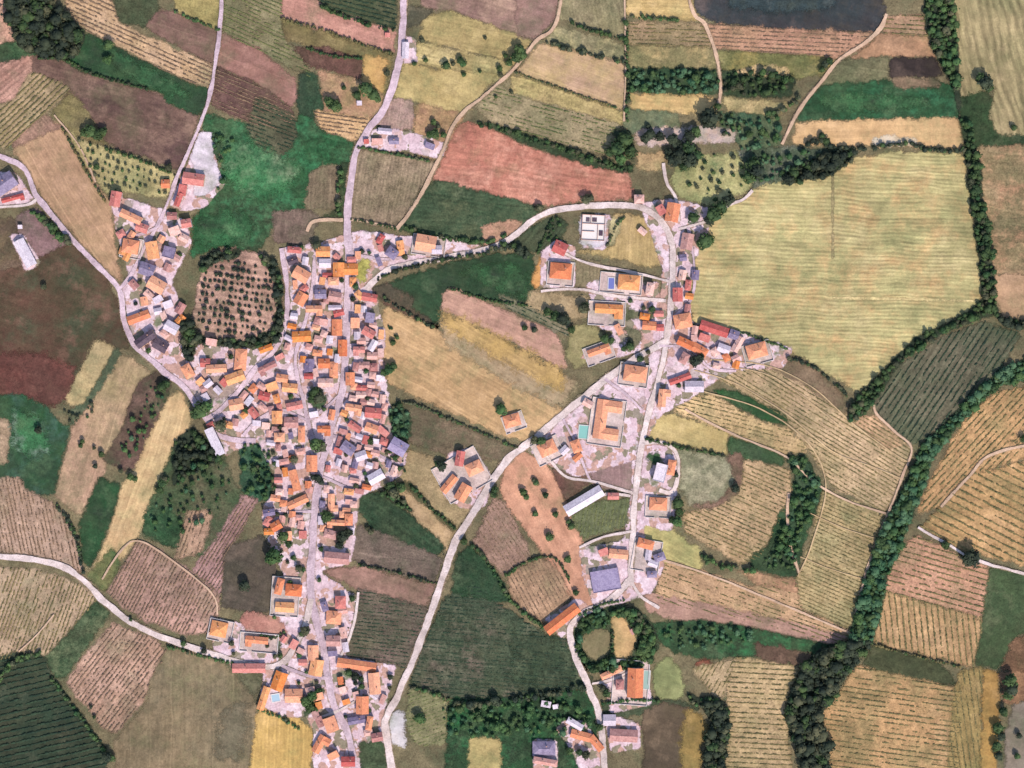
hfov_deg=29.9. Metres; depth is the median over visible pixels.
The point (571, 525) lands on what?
tree
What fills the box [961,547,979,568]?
tree
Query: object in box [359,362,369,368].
house
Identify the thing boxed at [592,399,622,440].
farmhouse
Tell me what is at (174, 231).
shed
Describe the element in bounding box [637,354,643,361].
tree
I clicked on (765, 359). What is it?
yard
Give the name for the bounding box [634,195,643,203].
house
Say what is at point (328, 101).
tree
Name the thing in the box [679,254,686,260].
house
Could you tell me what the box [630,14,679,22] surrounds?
hedge
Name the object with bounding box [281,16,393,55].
hedge
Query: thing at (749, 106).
field
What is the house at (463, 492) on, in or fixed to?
on the village ground at (470, 501)
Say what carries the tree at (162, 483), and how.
on the meadow at (226, 505)
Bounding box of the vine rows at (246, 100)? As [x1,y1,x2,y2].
[210,69,293,128]
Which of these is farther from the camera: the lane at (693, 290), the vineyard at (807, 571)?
the vineyard at (807, 571)
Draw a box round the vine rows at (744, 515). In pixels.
[685,460,792,563]
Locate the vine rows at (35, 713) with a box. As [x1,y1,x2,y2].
[0,655,106,767]
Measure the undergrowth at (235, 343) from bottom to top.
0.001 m
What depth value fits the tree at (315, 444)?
1489.78 m
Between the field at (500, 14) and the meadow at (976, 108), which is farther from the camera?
the field at (500, 14)
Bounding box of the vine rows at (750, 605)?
[655,565,848,641]
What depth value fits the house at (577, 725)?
1495.82 m
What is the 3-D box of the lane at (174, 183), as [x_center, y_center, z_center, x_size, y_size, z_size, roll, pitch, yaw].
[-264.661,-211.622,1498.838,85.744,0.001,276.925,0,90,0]
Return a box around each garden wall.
[119,237,143,259]
[206,617,234,642]
[239,632,278,653]
[270,576,300,617]
[411,233,445,257]
[431,446,492,503]
[530,434,564,466]
[546,260,574,286]
[582,342,615,366]
[586,397,626,447]
[588,300,625,326]
[599,271,642,294]
[611,659,649,705]
[618,362,649,387]
[630,537,662,573]
[645,495,670,518]
[741,339,773,366]
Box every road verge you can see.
[0,153,255,444]
[0,553,309,669]
[119,2,223,285]
[209,251,290,417]
[243,394,337,432]
[293,256,315,440]
[306,0,407,761]
[364,201,676,572]
[384,340,660,767]
[405,0,560,215]
[537,448,617,487]
[542,287,665,302]
[566,252,664,281]
[566,578,627,767]
[654,439,681,492]
[688,1,722,102]
[782,14,887,144]
[859,414,912,593]
[917,528,1022,575]
[941,444,1023,507]
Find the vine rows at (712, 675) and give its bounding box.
[693,658,734,696]
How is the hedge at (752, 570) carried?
on the ground at (650, 186)
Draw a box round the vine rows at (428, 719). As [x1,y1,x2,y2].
[406,690,449,745]
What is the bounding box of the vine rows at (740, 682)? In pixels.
[722,657,799,767]
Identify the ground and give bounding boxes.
[0,0,1023,767]
[0,172,35,205]
[10,234,39,270]
[112,198,480,767]
[170,131,223,210]
[191,246,283,340]
[364,129,446,157]
[403,36,417,63]
[443,448,490,508]
[528,361,645,476]
[532,739,557,767]
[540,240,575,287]
[545,599,588,638]
[556,719,601,767]
[579,198,791,605]
[579,214,610,249]
[581,280,659,358]
[603,676,651,712]
[606,717,640,752]
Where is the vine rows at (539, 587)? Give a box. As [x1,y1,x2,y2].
[508,558,573,624]
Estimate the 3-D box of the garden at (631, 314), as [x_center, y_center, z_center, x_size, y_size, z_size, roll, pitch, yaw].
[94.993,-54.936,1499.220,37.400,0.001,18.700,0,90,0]
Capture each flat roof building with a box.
[162,245,176,258]
[590,567,620,592]
[652,462,668,482]
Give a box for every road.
[0,154,255,443]
[0,554,313,669]
[306,0,406,767]
[364,202,675,585]
[381,338,667,767]
[567,577,630,767]
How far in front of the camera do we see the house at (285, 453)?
1495.76 m
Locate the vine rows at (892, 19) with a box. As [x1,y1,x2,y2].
[883,15,927,35]
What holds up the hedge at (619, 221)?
on the ground at (650, 186)
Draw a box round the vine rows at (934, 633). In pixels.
[874,592,981,666]
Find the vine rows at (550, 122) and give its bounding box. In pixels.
[481,86,620,152]
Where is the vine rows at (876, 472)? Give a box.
[696,366,910,511]
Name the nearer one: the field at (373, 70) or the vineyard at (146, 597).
the field at (373, 70)
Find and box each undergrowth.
[6,2,85,56]
[172,428,215,485]
[182,327,195,361]
[193,331,272,347]
[199,249,241,268]
[212,133,220,158]
[259,258,282,335]
[380,490,412,511]
[388,407,409,438]
[576,609,640,671]
[613,606,655,645]
[687,693,719,706]
[703,708,728,766]
[762,457,820,570]
[781,151,857,185]
[787,641,865,763]
[855,153,998,415]
[924,0,961,115]
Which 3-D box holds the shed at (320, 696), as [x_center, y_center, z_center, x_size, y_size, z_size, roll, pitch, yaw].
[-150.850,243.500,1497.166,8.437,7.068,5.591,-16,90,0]
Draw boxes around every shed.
[152,294,163,304]
[162,300,173,308]
[168,225,180,236]
[177,184,187,195]
[195,377,204,386]
[205,338,217,346]
[219,378,226,387]
[244,395,253,405]
[252,420,260,426]
[262,422,269,429]
[265,381,278,391]
[275,353,284,361]
[281,506,286,511]
[288,432,293,438]
[288,488,293,494]
[289,639,298,649]
[292,280,297,288]
[296,647,304,654]
[299,531,306,538]
[309,411,318,417]
[315,691,324,700]
[318,516,322,524]
[319,277,325,284]
[319,302,325,308]
[319,318,327,325]
[326,348,332,355]
[327,750,339,760]
[328,650,337,656]
[333,447,342,455]
[336,436,342,446]
[338,686,346,693]
[339,428,347,434]
[342,698,350,705]
[345,433,350,440]
[351,318,359,327]
[352,691,358,700]
[354,304,360,312]
[354,488,363,494]
[355,251,360,258]
[355,444,361,451]
[362,435,368,444]
[365,312,374,323]
[372,138,382,144]
[373,438,378,443]
[375,256,382,266]
[376,375,384,380]
[378,329,383,339]
[378,348,383,356]
[378,425,389,437]
[379,694,386,704]
[398,249,404,255]
[425,141,434,149]
[541,700,550,707]
[598,547,608,556]
[691,335,696,341]
[698,333,710,342]
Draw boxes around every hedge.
[0,650,40,682]
[29,210,72,246]
[37,56,147,91]
[50,676,105,751]
[55,504,85,574]
[61,126,105,202]
[104,147,174,175]
[166,645,233,665]
[174,10,219,30]
[257,709,299,730]
[259,631,285,638]
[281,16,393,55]
[306,47,362,59]
[319,4,394,31]
[335,168,344,216]
[350,217,396,229]
[356,146,429,161]
[358,563,436,583]
[377,252,486,280]
[382,296,434,328]
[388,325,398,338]
[392,401,517,448]
[404,225,474,244]
[409,484,455,529]
[410,686,450,700]
[447,232,506,244]
[448,287,528,306]
[452,684,586,711]
[471,543,543,628]
[478,122,632,172]
[485,240,529,259]
[504,555,569,580]
[514,71,616,107]
[537,218,553,253]
[546,40,625,63]
[570,20,626,40]
[578,598,624,615]
[601,698,659,705]
[605,216,625,246]
[609,629,614,658]
[623,19,631,121]
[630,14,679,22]
[645,437,724,457]
[693,323,787,349]
[700,553,756,574]
[765,93,800,117]
[787,356,854,403]
[824,140,966,154]
[848,399,869,422]
[871,642,961,668]
[959,118,975,150]
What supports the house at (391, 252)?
on the village ground at (173, 361)
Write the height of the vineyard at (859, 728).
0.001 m
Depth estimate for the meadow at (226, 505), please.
1499.88 m
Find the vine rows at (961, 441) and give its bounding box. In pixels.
[920,387,1023,511]
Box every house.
[0,171,19,197]
[1,193,24,202]
[13,238,36,267]
[109,191,122,206]
[115,229,125,238]
[119,208,142,224]
[121,238,139,254]
[122,253,130,261]
[126,230,136,239]
[126,309,150,324]
[128,279,139,290]
[134,329,156,348]
[135,223,149,233]
[138,261,156,276]
[140,296,147,305]
[143,289,154,299]
[145,241,159,259]
[146,275,167,294]
[151,337,169,353]
[153,307,161,314]
[157,234,165,243]
[159,329,169,339]
[160,310,167,320]
[161,179,169,187]
[162,263,171,272]
[163,320,179,334]
[167,212,176,219]
[173,192,183,206]
[174,253,180,261]
[174,301,186,314]
[174,314,185,324]
[178,232,189,242]
[180,218,192,228]
[180,363,195,378]
[182,172,204,186]
[199,386,207,392]
[200,358,209,366]
[200,392,209,400]
[202,378,213,388]
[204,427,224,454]
[206,364,226,372]
[206,421,214,427]
[209,620,228,637]
[213,385,222,394]
[225,370,245,385]
[225,421,232,428]
[228,398,243,410]
[232,418,238,426]
[232,663,265,672]
[234,349,247,370]
[239,390,248,400]
[240,412,247,418]
[245,636,268,646]
[248,383,257,393]
[248,406,259,418]
[256,381,265,390]
[256,686,270,710]
[257,360,276,376]
[257,402,267,412]
[258,344,272,353]
[258,391,270,401]
[262,516,272,526]
[263,508,274,516]
[264,528,273,534]
[266,430,271,436]
[266,440,275,445]
[268,405,274,414]
[270,494,280,501]
[270,519,282,531]
[270,670,287,691]
[271,426,279,432]
[272,393,280,403]
[272,411,281,423]
[274,433,284,441]
[274,477,282,482]
[274,578,284,594]
[275,444,280,450]
[275,488,283,495]
[275,602,294,612]
[276,373,287,382]
[276,403,282,411]
[279,458,289,464]
[279,500,286,506]
[279,515,285,522]
[279,635,287,642]
[281,426,288,433]
[282,383,297,392]
[282,449,288,457]
[282,467,288,476]
[284,334,292,342]
[284,343,290,350]
[284,417,297,427]
[285,531,291,540]
[285,583,301,596]
[285,689,302,702]
[286,256,298,265]
[286,400,302,410]
[287,246,301,253]
[287,323,296,329]
[287,494,308,509]
[288,469,300,491]
[289,511,295,517]
[289,517,295,526]
[290,313,297,319]
[291,265,311,283]
[292,331,310,342]
[293,290,308,306]
[295,448,305,454]
[295,515,302,520]
[297,520,304,529]
[298,426,304,441]
[298,659,306,665]
[299,284,308,292]
[300,356,305,362]
[302,257,308,265]
[304,343,313,350]
[304,359,314,371]
[304,373,312,378]
[305,481,311,487]
[305,686,314,694]
[306,306,322,315]
[306,455,316,471]
[306,487,313,493]
[308,645,318,660]
[308,659,323,676]
[311,324,320,330]
[311,711,318,718]
[311,734,331,753]
[312,349,322,356]
[312,368,318,377]
[313,316,319,324]
[313,335,322,343]
[314,289,326,298]
[315,701,322,709]
[315,716,323,727]
[316,246,329,256]
[317,426,330,435]
[318,359,329,367]
[318,378,333,386]
[319,259,330,267]
[319,500,325,507]
[319,525,325,531]
[320,330,327,337]
[320,601,328,611]
[322,273,331,277]
[322,715,338,733]
[323,485,329,492]
[323,529,337,539]
[325,465,330,471]
[325,610,341,624]
[326,335,332,343]
[326,635,339,645]
[327,519,344,527]
[328,277,338,284]
[328,291,341,302]
[328,305,340,309]
[328,409,335,420]
[328,494,337,511]
[329,362,337,377]
[332,319,341,335]
[333,253,340,260]
[333,262,343,276]
[333,308,344,317]
[334,354,340,362]
[335,458,341,466]
[335,596,345,608]
[337,607,347,613]
[337,676,343,684]
[338,340,346,355]
[339,440,356,456]
[339,511,345,517]
[339,627,346,638]
[340,409,348,416]
[341,464,347,472]
[341,756,354,766]
[342,508,350,512]
[342,642,348,652]
[343,488,353,495]
[344,263,357,274]
[345,403,361,415]
[345,514,352,525]
[346,372,354,384]
[347,257,355,261]
[347,420,361,432]
[347,715,365,724]
[348,395,357,401]
[349,277,355,286]
[349,468,356,472]
[349,477,359,483]
[350,383,357,389]
[350,501,357,507]
[352,362,358,371]
[352,458,358,468]
[353,347,364,355]
[354,289,361,300]
[354,332,359,339]
[354,450,367,461]
[355,376,362,382]
[355,433,363,439]
[356,385,367,390]
[356,391,366,397]
[356,696,368,714]
[357,338,365,344]
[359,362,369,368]
[359,398,366,405]
[360,412,365,419]
[361,292,377,302]
[361,306,366,312]
[361,326,375,338]
[361,484,371,490]
[363,729,372,735]
[364,422,378,434]
[364,444,373,450]
[365,407,381,418]
[365,462,372,468]
[365,715,373,730]
[366,389,371,395]
[366,451,372,457]
[366,468,385,485]
[367,339,378,351]
[367,352,377,359]
[367,382,374,387]
[367,399,375,406]
[368,672,380,694]
[369,322,376,328]
[369,363,377,370]
[369,372,375,378]
[370,694,378,699]
[371,449,379,456]
[371,732,383,742]
[372,391,379,397]
[372,461,378,468]
[375,233,385,243]
[377,244,383,251]
[378,128,391,134]
[379,394,385,402]
[379,414,386,423]
[379,437,389,446]
[381,402,388,410]
[384,246,398,259]
[385,460,391,467]
[387,436,408,457]
[389,137,398,143]
[389,465,397,476]
[396,240,404,250]
[402,42,408,58]
[414,233,436,252]
[432,245,441,253]
[440,474,457,493]
[454,450,465,466]
[454,482,471,502]
[464,459,483,476]
[503,413,521,428]
[533,741,555,754]
[533,756,557,766]
[537,438,557,457]
[549,262,571,279]
[551,239,568,256]
[559,445,569,455]
[565,717,583,730]
[570,439,582,453]
[570,729,591,741]
[572,452,582,462]
[582,398,593,408]
[587,343,611,356]
[590,734,604,751]
[595,303,622,319]
[600,665,622,679]
[603,714,615,725]
[608,493,618,499]
[609,548,627,559]
[614,323,623,335]
[616,679,623,689]
[618,274,639,290]
[623,364,647,382]
[627,667,643,697]
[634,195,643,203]
[637,226,646,235]
[637,537,654,549]
[639,312,649,320]
[642,321,656,330]
[645,282,654,295]
[645,549,651,560]
[647,559,658,568]
[647,571,656,577]
[649,497,666,510]
[653,551,665,561]
[654,311,663,316]
[655,204,666,215]
[656,324,663,330]
[657,389,670,406]
[664,202,680,222]
[666,459,676,475]
[668,372,691,385]
[673,288,682,301]
[673,312,692,329]
[676,336,692,349]
[678,269,686,279]
[678,351,690,364]
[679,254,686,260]
[680,232,694,250]
[684,304,690,312]
[685,280,691,290]
[685,293,693,299]
[685,381,703,391]
[690,341,708,357]
[691,270,699,279]
[691,325,698,334]
[710,346,719,356]
[712,362,720,369]
[717,342,730,353]
[721,353,730,361]
[728,329,739,339]
[730,336,744,352]
[731,354,739,361]
[731,360,739,368]
[745,341,767,359]
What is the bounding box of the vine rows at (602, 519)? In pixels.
[573,497,628,538]
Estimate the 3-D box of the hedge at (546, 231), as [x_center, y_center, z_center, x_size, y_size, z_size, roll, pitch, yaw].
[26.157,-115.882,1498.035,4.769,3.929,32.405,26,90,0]
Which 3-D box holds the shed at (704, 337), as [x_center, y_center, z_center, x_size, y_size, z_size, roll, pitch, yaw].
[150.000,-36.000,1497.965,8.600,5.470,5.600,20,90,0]
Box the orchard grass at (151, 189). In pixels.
[63,122,174,197]
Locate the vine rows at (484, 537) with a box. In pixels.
[474,498,531,573]
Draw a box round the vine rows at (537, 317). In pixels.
[501,297,568,335]
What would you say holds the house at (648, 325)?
on the village ground at (649, 337)
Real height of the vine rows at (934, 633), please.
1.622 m
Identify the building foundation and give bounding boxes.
[581,214,605,240]
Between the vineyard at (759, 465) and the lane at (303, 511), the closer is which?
the lane at (303, 511)
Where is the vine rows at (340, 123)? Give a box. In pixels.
[314,112,367,137]
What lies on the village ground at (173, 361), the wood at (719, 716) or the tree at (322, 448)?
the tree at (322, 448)
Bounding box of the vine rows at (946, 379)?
[873,321,1016,443]
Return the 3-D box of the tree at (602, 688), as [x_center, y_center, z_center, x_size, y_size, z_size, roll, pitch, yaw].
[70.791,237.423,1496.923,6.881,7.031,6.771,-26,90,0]
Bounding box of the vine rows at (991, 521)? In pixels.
[919,462,1023,561]
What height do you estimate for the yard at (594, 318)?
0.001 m
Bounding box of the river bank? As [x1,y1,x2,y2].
[786,360,1020,736]
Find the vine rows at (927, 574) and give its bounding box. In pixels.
[886,536,988,613]
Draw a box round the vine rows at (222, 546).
[195,496,256,593]
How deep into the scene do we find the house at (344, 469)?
1495.74 m
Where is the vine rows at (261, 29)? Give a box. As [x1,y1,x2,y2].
[222,0,310,76]
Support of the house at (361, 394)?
on the village ground at (173, 361)
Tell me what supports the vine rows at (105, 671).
on the vineyard at (130, 636)
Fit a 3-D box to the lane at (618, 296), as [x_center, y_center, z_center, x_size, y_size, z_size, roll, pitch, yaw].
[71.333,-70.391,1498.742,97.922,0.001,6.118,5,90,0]
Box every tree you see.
[34,425,41,433]
[40,283,46,289]
[79,128,87,136]
[83,124,97,137]
[91,129,102,140]
[93,163,99,169]
[98,127,107,136]
[98,451,104,457]
[100,751,111,762]
[102,55,111,64]
[104,39,114,49]
[126,473,133,480]
[145,348,151,353]
[155,486,162,493]
[156,381,166,392]
[157,479,167,487]
[164,163,171,170]
[164,380,170,388]
[180,640,186,646]
[190,400,209,417]
[190,409,199,419]
[200,647,206,653]
[203,401,212,411]
[213,419,226,432]
[238,580,249,591]
[264,546,283,563]
[276,531,288,543]
[285,541,292,548]
[289,455,297,464]
[295,565,302,572]
[300,626,310,636]
[300,697,312,708]
[306,703,315,712]
[307,395,314,403]
[307,690,317,701]
[308,386,318,396]
[309,438,323,452]
[310,241,320,249]
[314,391,325,403]
[314,474,322,482]
[317,441,326,452]
[320,510,334,522]
[324,96,334,106]
[328,99,341,112]
[335,541,343,549]
[336,530,348,543]
[344,669,351,676]
[345,528,352,536]
[349,595,355,601]
[351,91,360,99]
[351,671,359,681]
[352,282,358,289]
[358,82,372,96]
[358,683,364,688]
[368,88,379,99]
[373,96,380,102]
[380,369,386,376]
[383,70,389,76]
[384,363,394,374]
[384,481,394,490]
[388,487,400,499]
[389,339,395,345]
[390,361,396,369]
[395,483,405,492]
[412,713,424,723]
[429,128,438,139]
[430,119,435,125]
[436,461,446,471]
[440,131,446,137]
[441,60,450,68]
[456,56,463,63]
[459,537,466,544]
[460,60,467,66]
[490,492,497,497]
[491,486,498,493]
[495,402,506,414]
[497,65,502,70]
[504,59,512,65]
[509,53,521,62]
[514,44,525,53]
[519,488,527,495]
[521,53,526,59]
[522,324,527,330]
[530,435,537,444]
[531,326,537,332]
[531,510,538,516]
[536,203,543,211]
[536,437,545,446]
[542,492,548,498]
[543,307,551,315]
[546,532,554,541]
[546,719,552,725]
[550,310,559,321]
[552,511,558,517]
[554,312,567,325]
[564,555,570,562]
[566,747,573,754]
[567,326,574,333]
[567,522,575,529]
[573,589,579,595]
[576,749,582,756]
[578,301,589,312]
[580,194,590,204]
[581,750,589,760]
[596,723,604,731]
[599,685,606,691]
[600,333,608,344]
[602,689,611,697]
[604,146,612,156]
[608,337,615,344]
[611,138,626,155]
[615,153,627,165]
[617,132,633,147]
[621,345,627,351]
[625,146,637,158]
[625,343,633,351]
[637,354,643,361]
[640,134,649,144]
[643,128,655,139]
[648,305,655,312]
[654,131,665,140]
[664,147,673,156]
[666,133,677,145]
[666,154,677,166]
[668,516,674,522]
[672,138,682,149]
[672,516,682,526]
[673,146,688,163]
[673,496,683,508]
[675,508,684,516]
[679,163,689,171]
[682,129,695,141]
[683,140,695,154]
[683,151,698,167]
[688,212,699,223]
[689,356,699,367]
[691,126,701,137]
[695,149,704,159]
[697,353,704,363]
[698,232,713,250]
[699,105,720,129]
[703,216,714,226]
[707,203,723,222]
[713,103,721,110]
[715,200,726,213]
[722,196,733,207]
[731,483,739,492]
[742,170,754,183]
[745,130,753,137]
[745,156,759,168]
[748,164,764,180]
[805,140,811,146]
[819,132,825,138]
[821,60,828,68]
[823,138,830,145]
[826,57,832,64]
[941,540,950,549]
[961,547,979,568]
[962,556,970,566]
[975,72,983,80]
[977,74,993,89]
[992,741,1002,751]
[993,722,1005,734]
[994,752,1002,761]
[995,731,1005,740]
[999,706,1007,715]
[1001,673,1018,686]
[1002,692,1013,700]
[1003,683,1017,696]
[1011,125,1017,130]
[1014,752,1020,758]
[1016,732,1022,738]
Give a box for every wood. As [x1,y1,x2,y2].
[0,0,84,61]
[171,429,221,479]
[179,317,196,360]
[190,332,272,349]
[198,248,237,273]
[258,254,284,343]
[377,490,410,510]
[635,623,656,663]
[688,695,719,708]
[702,696,732,767]
[781,149,857,185]
[783,638,871,767]
[846,357,1023,644]
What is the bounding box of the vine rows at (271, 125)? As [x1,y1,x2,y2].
[247,100,297,156]
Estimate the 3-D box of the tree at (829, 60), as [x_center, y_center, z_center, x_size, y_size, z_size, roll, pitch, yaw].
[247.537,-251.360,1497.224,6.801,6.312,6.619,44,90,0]
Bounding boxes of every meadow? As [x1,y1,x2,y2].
[0,41,36,63]
[0,393,69,495]
[7,408,53,463]
[45,601,109,678]
[67,347,121,424]
[68,33,207,115]
[78,476,120,567]
[86,548,120,591]
[95,38,189,99]
[112,645,256,767]
[113,0,159,27]
[142,436,250,556]
[143,506,183,547]
[190,112,353,257]
[195,209,256,249]
[213,701,252,762]
[218,134,302,199]
[225,662,262,704]
[238,443,272,501]
[295,71,323,118]
[324,162,349,219]
[358,491,445,554]
[372,252,535,323]
[391,401,411,441]
[395,480,455,531]
[399,179,541,245]
[444,689,598,767]
[450,544,511,602]
[461,261,530,300]
[484,122,634,172]
[507,628,593,692]
[511,216,568,252]
[545,26,624,59]
[565,324,602,368]
[573,604,659,664]
[601,699,698,717]
[607,216,621,245]
[623,107,680,133]
[626,66,718,95]
[652,618,831,660]
[652,657,684,699]
[669,150,752,205]
[676,447,735,505]
[714,388,787,425]
[717,49,835,79]
[717,111,781,149]
[721,69,796,98]
[726,436,784,466]
[728,0,835,15]
[737,145,856,188]
[749,454,822,577]
[798,77,959,121]
[820,89,935,115]
[863,645,956,685]
[924,1,1023,151]
[974,565,1023,669]
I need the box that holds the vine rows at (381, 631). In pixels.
[345,591,426,667]
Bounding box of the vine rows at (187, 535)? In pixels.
[176,510,207,557]
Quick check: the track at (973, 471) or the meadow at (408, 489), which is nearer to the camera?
the track at (973, 471)
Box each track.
[19,614,53,651]
[54,115,95,181]
[102,540,217,614]
[306,218,342,231]
[350,219,397,229]
[396,0,561,229]
[623,0,625,120]
[651,556,851,633]
[685,409,885,514]
[688,0,721,109]
[694,370,901,478]
[704,391,825,575]
[711,359,907,462]
[739,368,851,436]
[781,13,887,144]
[786,493,799,572]
[801,557,862,578]
[810,513,875,538]
[833,296,974,301]
[854,405,911,613]
[941,445,1023,506]
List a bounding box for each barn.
[324,551,349,564]
[337,658,376,671]
[543,603,580,634]
[563,485,604,515]
[609,728,637,742]
[699,320,729,337]
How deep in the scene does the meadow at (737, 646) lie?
1499.50 m
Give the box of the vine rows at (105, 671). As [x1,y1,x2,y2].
[69,625,165,732]
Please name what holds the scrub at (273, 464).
on the ground at (650, 186)
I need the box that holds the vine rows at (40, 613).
[0,567,95,661]
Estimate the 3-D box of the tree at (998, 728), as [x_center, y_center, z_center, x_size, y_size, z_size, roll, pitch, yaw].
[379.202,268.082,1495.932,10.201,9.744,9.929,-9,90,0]
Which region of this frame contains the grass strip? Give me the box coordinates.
[831,176,834,258]
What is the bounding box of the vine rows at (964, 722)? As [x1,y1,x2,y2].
[948,668,982,767]
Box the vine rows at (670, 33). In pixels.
[628,23,709,46]
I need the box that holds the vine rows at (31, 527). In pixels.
[0,477,83,574]
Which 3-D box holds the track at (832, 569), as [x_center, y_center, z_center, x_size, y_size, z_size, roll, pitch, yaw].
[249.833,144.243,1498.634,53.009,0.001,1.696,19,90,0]
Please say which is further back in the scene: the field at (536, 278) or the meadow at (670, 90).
the meadow at (670, 90)
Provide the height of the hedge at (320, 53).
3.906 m
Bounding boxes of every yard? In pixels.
[120,238,143,259]
[191,132,219,195]
[202,375,237,399]
[207,618,233,642]
[240,631,277,652]
[270,575,300,616]
[297,508,310,520]
[389,710,406,747]
[411,233,446,255]
[432,446,490,502]
[501,411,526,433]
[531,434,562,465]
[547,261,574,286]
[579,214,606,247]
[583,342,615,365]
[587,397,626,447]
[588,300,624,325]
[599,271,642,294]
[612,659,649,705]
[618,362,648,387]
[633,538,662,571]
[634,125,735,147]
[645,495,670,517]
[741,339,772,366]
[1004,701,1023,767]
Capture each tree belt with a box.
[628,68,719,94]
[723,68,794,96]
[847,149,998,416]
[923,0,963,91]
[998,316,1023,331]
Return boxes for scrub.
[63,402,93,422]
[120,387,164,457]
[150,444,230,533]
[211,134,218,149]
[217,134,233,189]
[240,443,270,499]
[255,450,276,500]
[387,447,406,484]
[388,402,409,437]
[442,699,592,738]
[547,216,560,241]
[662,622,753,650]
[719,113,742,135]
[726,115,781,150]
[748,149,809,182]
[765,455,820,569]
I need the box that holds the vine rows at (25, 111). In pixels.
[0,73,69,147]
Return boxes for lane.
[0,198,36,207]
[118,0,223,289]
[121,225,159,238]
[205,248,289,420]
[242,393,340,435]
[246,383,306,409]
[275,510,314,513]
[281,665,327,679]
[294,256,320,474]
[322,701,354,717]
[323,476,364,490]
[329,434,399,464]
[339,592,358,657]
[347,338,384,345]
[349,251,409,260]
[535,444,633,493]
[541,288,665,301]
[563,419,590,479]
[565,253,669,281]
[579,530,631,547]
[586,493,630,506]
[592,671,627,684]
[604,378,641,409]
[630,579,659,608]
[640,440,679,494]
[659,344,735,371]
[662,163,679,220]
[669,227,695,320]
[678,189,753,229]
[918,527,1023,574]
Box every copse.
[574,606,644,674]
[609,606,656,662]
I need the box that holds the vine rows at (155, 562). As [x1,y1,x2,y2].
[106,539,220,635]
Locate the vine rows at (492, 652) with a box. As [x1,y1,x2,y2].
[409,583,583,702]
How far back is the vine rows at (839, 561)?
1499.32 m
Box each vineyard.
[0,73,68,149]
[0,476,81,572]
[0,566,94,655]
[0,650,106,767]
[64,0,212,87]
[66,622,164,732]
[108,542,219,637]
[174,509,212,559]
[193,495,257,593]
[211,66,293,120]
[222,0,309,72]
[246,97,297,154]
[315,109,370,140]
[322,0,397,28]
[405,690,447,746]
[473,498,530,575]
[475,84,620,152]
[499,294,568,335]
[507,559,570,623]
[570,497,629,538]
[627,20,711,47]
[655,562,849,639]
[673,394,808,453]
[682,459,791,563]
[693,659,735,697]
[707,23,873,59]
[719,368,910,510]
[725,657,799,767]
[795,491,885,628]
[823,666,956,767]
[873,592,982,667]
[874,321,1021,444]
[884,14,926,35]
[885,535,988,616]
[918,387,1023,512]
[923,461,1023,566]
[947,666,983,767]
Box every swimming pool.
[270,693,280,702]
[578,424,589,439]
[607,277,614,289]
[643,670,650,689]
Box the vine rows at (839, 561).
[795,491,884,627]
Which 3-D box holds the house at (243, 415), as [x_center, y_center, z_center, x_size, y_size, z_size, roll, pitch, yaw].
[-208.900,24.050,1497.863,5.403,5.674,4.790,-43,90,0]
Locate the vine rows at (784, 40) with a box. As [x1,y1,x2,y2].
[707,24,871,59]
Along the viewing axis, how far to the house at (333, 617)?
1495.46 m
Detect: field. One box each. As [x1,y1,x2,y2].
[0,0,13,43]
[0,55,33,102]
[0,215,22,270]
[0,244,128,398]
[0,349,75,407]
[0,418,10,463]
[12,115,60,146]
[13,122,121,280]
[15,208,64,257]
[31,55,198,169]
[50,93,107,145]
[55,355,150,514]
[66,341,113,405]
[93,390,192,567]
[102,371,170,470]
[146,10,216,65]
[174,0,219,27]
[217,33,297,106]
[219,535,276,613]
[250,708,312,767]
[272,209,319,244]
[281,0,396,51]
[282,22,392,94]
[293,46,362,78]
[304,165,339,210]
[317,69,384,117]
[323,566,435,605]
[346,588,427,668]
[351,149,433,226]
[352,525,442,582]
[360,54,388,92]
[373,282,435,324]
[378,97,413,129]
[382,307,562,440]
[393,450,471,547]
[394,63,496,112]
[397,489,452,550]
[402,401,513,462]
[406,5,432,27]
[409,592,577,699]
[412,103,463,160]
[416,43,511,82]
[418,9,529,65]
[420,0,537,39]
[433,121,633,206]
[440,310,567,391]
[440,322,579,408]
[441,288,566,368]
[467,736,501,767]
[480,219,521,245]
[499,452,592,605]
[509,74,622,123]
[514,0,557,39]
[518,43,625,109]
[526,289,590,319]
[531,258,540,287]
[552,468,591,500]
[560,0,623,36]
[575,258,602,288]
[579,213,660,267]
[581,628,610,659]
[589,460,632,490]
[610,616,636,658]
[626,0,697,20]
[627,44,716,68]
[629,93,715,114]
[635,150,666,170]
[641,701,691,767]
[643,593,847,643]
[644,525,702,569]
[648,413,728,453]
[678,709,708,767]
[689,150,981,392]
[694,0,886,32]
[694,452,744,509]
[695,659,710,666]
[722,95,789,115]
[737,64,789,75]
[739,570,797,592]
[753,641,812,665]
[772,356,849,413]
[792,116,962,149]
[823,55,889,84]
[851,33,934,59]
[855,415,906,447]
[872,134,917,147]
[889,55,942,78]
[892,76,940,90]
[954,0,1023,135]
[977,143,1023,274]
[978,669,1000,767]
[994,273,1023,319]
[998,670,1023,704]
[1001,636,1023,671]
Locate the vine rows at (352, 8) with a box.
[318,0,396,27]
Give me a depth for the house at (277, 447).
1495.95 m
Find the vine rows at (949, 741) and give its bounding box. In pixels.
[824,667,961,767]
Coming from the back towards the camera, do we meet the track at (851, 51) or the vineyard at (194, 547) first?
the vineyard at (194, 547)
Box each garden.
[240,611,287,638]
[304,687,324,716]
[307,388,327,409]
[356,258,370,283]
[358,739,386,767]
[623,327,642,348]
[625,308,653,320]
[646,451,659,463]
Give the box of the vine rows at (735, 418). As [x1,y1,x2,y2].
[673,394,804,454]
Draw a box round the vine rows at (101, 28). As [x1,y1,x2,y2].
[65,0,212,85]

